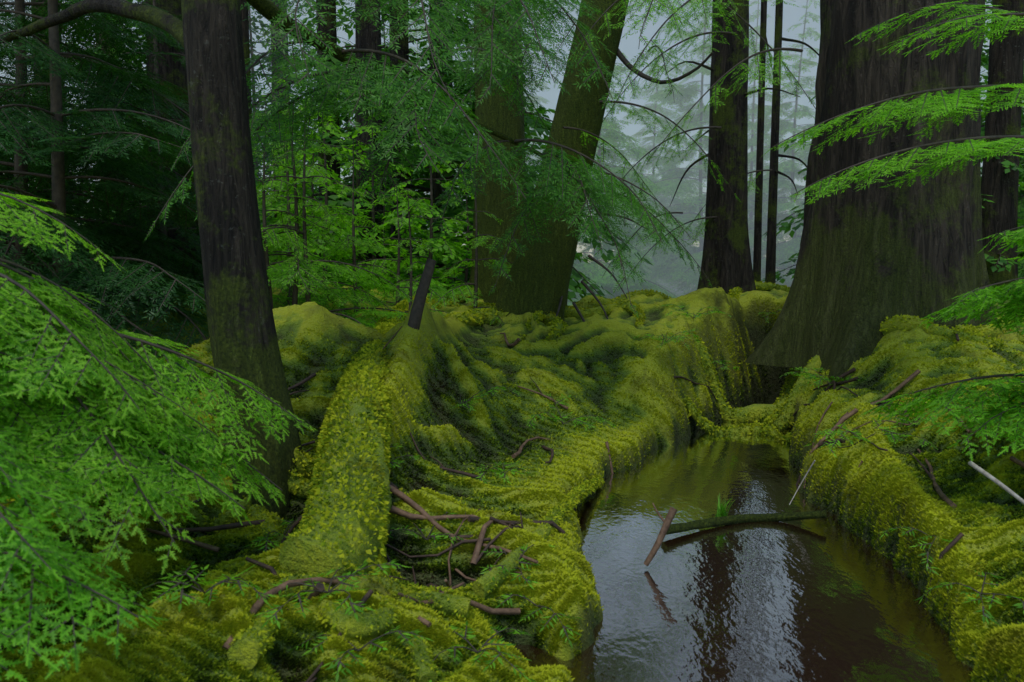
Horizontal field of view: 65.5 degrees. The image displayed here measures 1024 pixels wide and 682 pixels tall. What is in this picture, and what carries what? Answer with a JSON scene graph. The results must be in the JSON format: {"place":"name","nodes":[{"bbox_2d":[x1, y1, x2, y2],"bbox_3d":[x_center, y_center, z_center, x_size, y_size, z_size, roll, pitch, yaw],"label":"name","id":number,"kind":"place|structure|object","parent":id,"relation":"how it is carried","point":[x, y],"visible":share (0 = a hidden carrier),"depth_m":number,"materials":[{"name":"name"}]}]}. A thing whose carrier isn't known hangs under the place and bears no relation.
{"place":"outdoors","nodes":[
{"label":"outdoors","id":0,"kind":"place"},
{"bbox_2d":[145,0,711,317],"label":"hanging boughs","id":1,"kind":"object","parent":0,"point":[378,95],"visible":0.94,"depth_m":5.23,"materials":[{"name":"green plant"}]},
{"bbox_2d":[0,276,1023,681],"bbox_3d":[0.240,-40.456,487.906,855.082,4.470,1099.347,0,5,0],"label":"ground","id":2,"kind":"structure","parent":0,"point":[328,324],"depth_m":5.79,"materials":[{"name":"green plant"}]},
{"bbox_2d":[0,0,76,270],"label":"hemlock tree","id":3,"kind":"object","parent":2,"relation":"on","point":[29,135],"visible":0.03,"depth_m":8.94,"materials":[{"name":"green plant"}]},
{"bbox_2d":[0,5,93,273],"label":"hemlock tree","id":4,"kind":"object","parent":2,"relation":"on","point":[1,112],"visible":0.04,"depth_m":9.91,"materials":[{"name":"green plant"}]},
{"bbox_2d":[31,0,71,221],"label":"tree","id":5,"kind":"object","parent":2,"relation":"on","point":[46,52],"visible":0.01,"depth_m":12.48,"materials":[{"name":"green plant"}]},
{"bbox_2d":[0,0,112,275],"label":"hemlock tree","id":6,"kind":"object","parent":2,"relation":"on","point":[10,79],"visible":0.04,"depth_m":8.44,"materials":[{"name":"green plant"}]},
{"bbox_2d":[13,0,146,260],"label":"hemlock tree","id":7,"kind":"object","parent":2,"relation":"on","point":[116,94],"visible":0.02,"depth_m":15.88,"materials":[{"name":"green plant"}]},
{"bbox_2d":[0,352,167,681],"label":"hemlock tree","id":8,"kind":"object","parent":2,"relation":"on","point":[45,555],"visible":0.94,"depth_m":1.98,"materials":[{"name":"green plant"}]},
{"bbox_2d":[52,16,147,275],"bbox_3d":[-4.562,-2.761,10.325,2.812,4.940,2.536,0,5,0],"label":"hemlock tree","id":9,"kind":"object","parent":2,"relation":"on","point":[134,156],"visible":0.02,"depth_m":9.94,"materials":[{"name":"green plant"}]},
{"bbox_2d":[0,0,207,394],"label":"hemlock tree","id":10,"kind":"object","parent":2,"relation":"on","point":[58,149],"visible":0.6,"depth_m":5.78,"materials":[{"name":"green plant"}]},
{"bbox_2d":[0,0,208,358],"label":"hemlock tree","id":11,"kind":"object","parent":2,"relation":"on","point":[16,250],"visible":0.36,"depth_m":6.73,"materials":[{"name":"green plant"}]},
{"bbox_2d":[11,13,201,288],"bbox_3d":[-4.664,-2.921,9.287,3.248,5.676,2.645,0,5,0],"label":"hemlock tree","id":12,"kind":"object","parent":2,"relation":"on","point":[85,191],"visible":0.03,"depth_m":9.36,"materials":[{"name":"green plant"}]},
{"bbox_2d":[96,12,122,143],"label":"tree","id":13,"kind":"object","parent":2,"relation":"on","point":[107,48],"visible":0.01,"depth_m":16.37,"materials":[{"name":"green plant"}]},
{"bbox_2d":[0,191,317,574],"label":"hemlock tree","id":14,"kind":"object","parent":2,"relation":"on","point":[135,440],"visible":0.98,"depth_m":2.74,"materials":[{"name":"green plant"}]},
{"bbox_2d":[40,0,279,291],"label":"hemlock tree","id":15,"kind":"object","parent":2,"relation":"on","point":[163,229],"visible":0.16,"depth_m":8.19,"materials":[{"name":"green plant"}]},
{"bbox_2d":[139,0,285,295],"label":"tree","id":16,"kind":"object","parent":2,"relation":"on","point":[173,73],"visible":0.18,"depth_m":8.60,"materials":[{"name":"brown plant"}]},
{"bbox_2d":[240,0,253,162],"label":"tree","id":17,"kind":"object","parent":2,"relation":"on","point":[245,23],"visible":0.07,"depth_m":11.60,"materials":[{"name":"brown plant"}]},
{"bbox_2d":[184,95,336,308],"bbox_3d":[-2.030,-1.006,7.021,1.383,2.252,1.158,0,5,0],"label":"hemlock tree","id":18,"kind":"object","parent":2,"relation":"on","point":[266,255],"visible":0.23,"depth_m":6.93,"materials":[{"name":"green plant"}]},
{"bbox_2d":[260,0,292,197],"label":"tree","id":19,"kind":"object","parent":2,"relation":"on","point":[273,61],"visible":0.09,"depth_m":19.32,"materials":[{"name":"green plant"}]},
{"bbox_2d":[248,4,317,233],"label":"hemlock tree","id":20,"kind":"object","parent":2,"relation":"on","point":[252,50],"visible":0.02,"depth_m":21.63,"materials":[{"name":"green plant"}]},
{"bbox_2d":[0,0,588,518],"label":"tree","id":21,"kind":"object","parent":2,"relation":"on","point":[206,34],"visible":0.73,"depth_m":4.01,"materials":[{"name":"brown plant"}]},
{"bbox_2d":[254,112,339,284],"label":"sapling","id":22,"kind":"object","parent":2,"relation":"on","point":[275,213],"visible":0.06,"depth_m":10.81,"materials":[{"name":"green plant"}]},
{"bbox_2d":[259,150,339,264],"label":"sapling","id":23,"kind":"object","parent":2,"relation":"on","point":[307,191],"visible":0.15,"depth_m":10.93,"materials":[{"name":"green plant"}]},
{"bbox_2d":[262,141,348,305],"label":"sapling","id":24,"kind":"object","parent":2,"relation":"on","point":[282,284],"visible":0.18,"depth_m":7.98,"materials":[{"name":"green plant"}]},
{"bbox_2d":[259,122,358,280],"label":"sapling","id":25,"kind":"object","parent":2,"relation":"on","point":[271,219],"visible":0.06,"depth_m":11.38,"materials":[{"name":"green plant"}]},
{"bbox_2d":[257,96,370,308],"bbox_3d":[-2.294,-1.212,8.006,1.870,2.505,1.258,4,7,41],"label":"sapling","id":26,"kind":"object","parent":2,"relation":"on","point":[289,288],"visible":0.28,"depth_m":7.93,"materials":[{"name":"green plant"}]},
{"bbox_2d":[255,0,389,260],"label":"hemlock tree","id":27,"kind":"object","parent":2,"relation":"on","point":[311,25],"visible":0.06,"depth_m":15.80,"materials":[{"name":"green plant"}]},
{"bbox_2d":[254,78,394,311],"bbox_3d":[-1.934,-1.014,7.169,1.671,2.621,1.647,-4,6,-36],"label":"hemlock tree","id":28,"kind":"object","parent":2,"relation":"on","point":[297,266],"visible":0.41,"depth_m":7.13,"materials":[{"name":"green plant"}]},
{"bbox_2d":[258,117,394,291],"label":"sapling","id":29,"kind":"object","parent":2,"relation":"on","point":[312,196],"visible":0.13,"depth_m":10.81,"materials":[{"name":"green plant"}]},
{"bbox_2d":[316,0,342,279],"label":"tree","id":30,"kind":"object","parent":2,"relation":"on","point":[324,28],"visible":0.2,"depth_m":13.53,"materials":[{"name":"brown plant"}]},
{"bbox_2d":[256,97,412,327],"bbox_3d":[-1.701,-0.965,7.211,2.302,2.467,2.034,3,6,28],"label":"hemlock tree","id":31,"kind":"object","parent":2,"relation":"on","point":[345,314],"visible":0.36,"depth_m":7.11,"materials":[{"name":"green plant"}]},
{"bbox_2d":[266,89,404,292],"bbox_3d":[-2.284,-1.647,9.756,1.867,2.842,2.130,2,5,18],"label":"sapling","id":32,"kind":"object","parent":2,"relation":"on","point":[324,170],"visible":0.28,"depth_m":9.49,"materials":[{"name":"green plant"}]},
{"bbox_2d":[281,137,407,326],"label":"sapling","id":33,"kind":"object","parent":2,"relation":"on","point":[353,239],"visible":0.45,"depth_m":8.04,"materials":[{"name":"green plant"}]},
{"bbox_2d":[279,301,436,577],"bbox_3d":[-1.180,0.210,14.018,0.577,2.301,22.114,0,5,-2],"label":"fallen log","id":34,"kind":"object","parent":2,"relation":"on","point":[307,553],"visible":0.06,"depth_m":3.28,"materials":[{"name":"green plant"}]},
{"bbox_2d":[315,113,417,257],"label":"hemlock tree","id":35,"kind":"object","parent":2,"relation":"on","point":[348,174],"depth_m":26.58,"materials":[{"name":"green plant"}]},
{"bbox_2d":[309,100,429,289],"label":"sapling","id":36,"kind":"object","parent":2,"relation":"on","point":[373,211],"visible":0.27,"depth_m":11.13,"materials":[{"name":"green plant"}]},
{"bbox_2d":[314,0,436,279],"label":"tree","id":37,"kind":"object","parent":2,"relation":"on","point":[367,36],"visible":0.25,"depth_m":11.61,"materials":[{"name":"brown plant"}]},
{"bbox_2d":[306,2,456,287],"bbox_3d":[-2.876,-3.635,18.593,4.698,8.585,4.814,0,5,0],"label":"hemlock tree","id":38,"kind":"object","parent":2,"relation":"on","point":[384,32],"visible":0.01,"depth_m":18.43,"materials":[{"name":"green plant"}]},
{"bbox_2d":[335,163,434,292],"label":"sapling","id":39,"kind":"object","parent":2,"relation":"on","point":[415,271],"visible":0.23,"depth_m":11.31,"materials":[{"name":"green plant"}]},
{"bbox_2d":[344,173,450,305],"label":"sapling","id":40,"kind":"object","parent":2,"relation":"on","point":[399,282],"visible":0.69,"depth_m":9.08,"materials":[{"name":"green plant"}]},
{"bbox_2d":[387,190,428,294],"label":"sapling","id":41,"kind":"object","parent":2,"relation":"on","point":[403,236],"visible":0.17,"depth_m":11.89,"materials":[{"name":"green plant"}]},
{"bbox_2d":[380,0,439,291],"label":"tree","id":42,"kind":"object","parent":2,"relation":"on","point":[403,49],"visible":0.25,"depth_m":12.60,"materials":[{"name":"brown plant"}]},
{"bbox_2d":[377,189,449,321],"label":"sapling","id":43,"kind":"object","parent":2,"relation":"on","point":[410,292],"visible":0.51,"depth_m":7.68,"materials":[{"name":"green plant"}]},
{"bbox_2d":[227,479,601,681],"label":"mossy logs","id":44,"kind":"object","parent":2,"relation":"on","point":[245,650],"visible":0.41,"depth_m":2.73,"materials":[{"name":"green plant"}]},
{"bbox_2d":[408,258,435,329],"bbox_3d":[-0.683,-0.278,5.737,0.283,0.632,0.115,-1,5,-9],"label":"tree stump","id":45,"kind":"object","parent":2,"relation":"on","point":[415,316],"visible":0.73,"depth_m":5.70,"materials":[{"name":"brown wood"}]},
{"bbox_2d":[365,98,479,306],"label":"sapling","id":46,"kind":"object","parent":2,"relation":"on","point":[446,246],"visible":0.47,"depth_m":10.27,"materials":[{"name":"green plant"}]},
{"bbox_2d":[408,0,458,249],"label":"tree","id":47,"kind":"object","parent":2,"relation":"on","point":[419,27],"depth_m":96.40,"materials":[{"name":"green plant"}]},
{"bbox_2d":[426,0,460,279],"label":"tree","id":48,"kind":"object","parent":2,"relation":"on","point":[440,47],"visible":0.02,"depth_m":18.32,"materials":[{"name":"brown plant"}]},
{"bbox_2d":[436,160,473,289],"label":"sapling","id":49,"kind":"object","parent":2,"relation":"on","point":[467,251],"visible":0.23,"depth_m":11.49,"materials":[{"name":"green plant"}]},
{"bbox_2d":[260,0,651,302],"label":"hemlock tree","id":50,"kind":"object","parent":2,"relation":"on","point":[576,275],"visible":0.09,"depth_m":13.39,"materials":[{"name":"green plant"}]},
{"bbox_2d":[431,162,518,325],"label":"sapling","id":51,"kind":"object","parent":2,"relation":"on","point":[477,239],"visible":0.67,"depth_m":8.97,"materials":[{"name":"green plant"}]},
{"bbox_2d":[468,0,527,303],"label":"tree","id":52,"kind":"object","parent":2,"relation":"on","point":[492,112],"visible":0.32,"depth_m":10.06,"materials":[{"name":"brown plant"}]},
{"bbox_2d":[9,326,1023,681],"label":"fallen twigs","id":53,"kind":"object","parent":2,"relation":"on","point":[405,498],"visible":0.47,"depth_m":3.72,"materials":[{"name":"brown wood"}]},
{"bbox_2d":[523,12,591,270],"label":"tree","id":54,"kind":"object","parent":2,"relation":"on","point":[542,101],"depth_m":111.49,"materials":[{"name":"green plant"}]},
{"bbox_2d":[125,304,1023,681],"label":"plants","id":55,"kind":"object","parent":2,"relation":"on","point":[439,536],"visible":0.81,"depth_m":3.04,"materials":[{"name":"green plant"}]},
{"bbox_2d":[161,280,1023,681],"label":"moss on logs","id":56,"kind":"object","parent":2,"relation":"on","point":[385,324],"visible":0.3,"depth_m":4.10,"materials":[{"name":"green plant"}]},
{"bbox_2d":[168,282,1023,533],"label":"surface roots","id":57,"kind":"object","parent":2,"relation":"on","point":[741,416],"visible":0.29,"depth_m":7.47,"materials":[{"name":"green plant"}]},
{"bbox_2d":[494,0,712,321],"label":"leaning tree","id":58,"kind":"object","parent":2,"relation":"on","point":[540,272],"visible":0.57,"depth_m":8.62,"materials":[{"name":"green plant"}]},
{"bbox_2d":[557,0,685,305],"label":"tree","id":59,"kind":"object","parent":2,"relation":"on","point":[596,274],"visible":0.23,"depth_m":55.78,"materials":[{"name":"green plant"}]},
{"bbox_2d":[599,23,698,296],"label":"tree","id":60,"kind":"object","parent":2,"relation":"on","point":[662,200],"visible":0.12,"depth_m":98.47,"materials":[{"name":"green plant"}]},
{"bbox_2d":[629,0,789,294],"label":"tree","id":61,"kind":"object","parent":2,"relation":"on","point":[676,263],"visible":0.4,"depth_m":77.49,"materials":[{"name":"green plant"}]},
{"bbox_2d":[664,0,799,293],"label":"tree","id":62,"kind":"object","parent":2,"relation":"on","point":[726,264],"visible":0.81,"depth_m":10.62,"materials":[{"name":"brown plant"}]},
{"bbox_2d":[677,0,801,295],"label":"tree","id":63,"kind":"object","parent":2,"relation":"on","point":[752,141],"visible":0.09,"depth_m":83.21,"materials":[{"name":"green plant"}]},
{"bbox_2d":[753,0,772,281],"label":"tree","id":64,"kind":"object","parent":2,"relation":"on","point":[758,197],"visible":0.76,"depth_m":11.78,"materials":[{"name":"brown plant"}]},
{"bbox_2d":[748,0,819,286],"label":"tree","id":65,"kind":"object","parent":2,"relation":"on","point":[789,249],"visible":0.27,"depth_m":73.15,"materials":[{"name":"green plant"}]},
{"bbox_2d":[762,96,814,282],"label":"hemlock tree","id":66,"kind":"object","parent":2,"relation":"on","point":[785,227],"visible":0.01,"depth_m":15.68,"materials":[{"name":"green plant"}]},
{"bbox_2d":[765,0,818,283],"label":"tree","id":67,"kind":"object","parent":2,"relation":"on","point":[770,270],"visible":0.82,"depth_m":12.26,"materials":[{"name":"brown plant"}]},
{"bbox_2d":[745,0,997,377],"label":"tree","id":68,"kind":"object","parent":2,"relation":"on","point":[872,256],"visible":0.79,"depth_m":7.17,"materials":[{"name":"brown plant"}]},
{"bbox_2d":[553,0,816,280],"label":"lacy boughs","id":69,"kind":"object","parent":68,"relation":"attached to","point":[654,61],"visible":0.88,"depth_m":8.18,"materials":[{"name":"green plant"}]},
{"bbox_2d":[761,0,1023,203],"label":"tree branches","id":70,"kind":"object","parent":68,"relation":"attached to","point":[971,145],"visible":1,"depth_m":5.32,"materials":[{"name":"green plant"}]},
{"bbox_2d":[860,226,1023,460],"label":"hemlock tree","id":71,"kind":"object","parent":2,"relation":"on","point":[1014,409],"visible":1,"depth_m":3.83,"materials":[{"name":"green plant"}]},
{"bbox_2d":[980,34,1023,277],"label":"hemlock tree","id":72,"kind":"object","parent":2,"relation":"on","point":[1006,163],"visible":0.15,"depth_m":9.15,"materials":[{"name":"green plant"}]},
{"bbox_2d":[980,0,1023,271],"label":"hemlock tree","id":73,"kind":"object","parent":2,"relation":"on","point":[985,66],"visible":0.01,"depth_m":15.41,"materials":[{"name":"green plant"}]},
{"bbox_2d":[980,40,1023,169],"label":"tree","id":74,"kind":"object","parent":2,"relation":"on","point":[985,91],"depth_m":57.84,"materials":[{"name":"green plant"}]},
{"bbox_2d":[981,0,1023,292],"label":"tree","id":75,"kind":"object","parent":2,"relation":"on","point":[1005,66],"visible":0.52,"depth_m":9.21,"materials":[{"name":"brown plant"}]},
{"bbox_2d":[1018,93,1023,271],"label":"hemlock tree","id":76,"kind":"object","parent":2,"relation":"on","point":[1020,205],"visible":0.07,"depth_m":11.70,"materials":[{"name":"green plant"}]},
{"bbox_2d":[1018,247,1023,277],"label":"hemlock tree","id":77,"kind":"object","parent":2,"relation":"on","point":[1020,272],"visible":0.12,"depth_m":10.80,"materials":[{"name":"green plant"}]},
{"bbox_2d":[0,0,1023,272],"label":"sky","id":78,"kind":"structure","parent":0,"point":[792,14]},
{"bbox_2d":[514,390,972,681],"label":"stream water","id":79,"kind":"structure","parent":0,"point":[829,598],"depth_m":3.78,"materials":[{"name":"brown liquid"}]},
{"bbox_2d":[644,503,676,565],"bbox_3d":[0.778,0.984,4.109,0.154,0.296,0.256,2,5,19],"label":"broken branch","id":80,"kind":"object","parent":79,"relation":"on","point":[670,515],"visible":1,"depth_m":4.02,"materials":[{"name":"brown wood"}]},
{"bbox_2d":[666,510,826,534],"bbox_3d":[1.332,1.047,4.669,1.032,0.112,0.234,-1,5,-12],"label":"log","id":81,"kind":"object","parent":79,"relation":"on","point":[722,520],"depth_m":4.71,"materials":[{"name":"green plant"}]},
{"bbox_2d":[715,492,735,516],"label":"grass tufts","id":82,"kind":"object","parent":81,"relation":"on","point":[721,510],"visible":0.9,"depth_m":4.75,"materials":[{"name":"green plant"}]}
]}

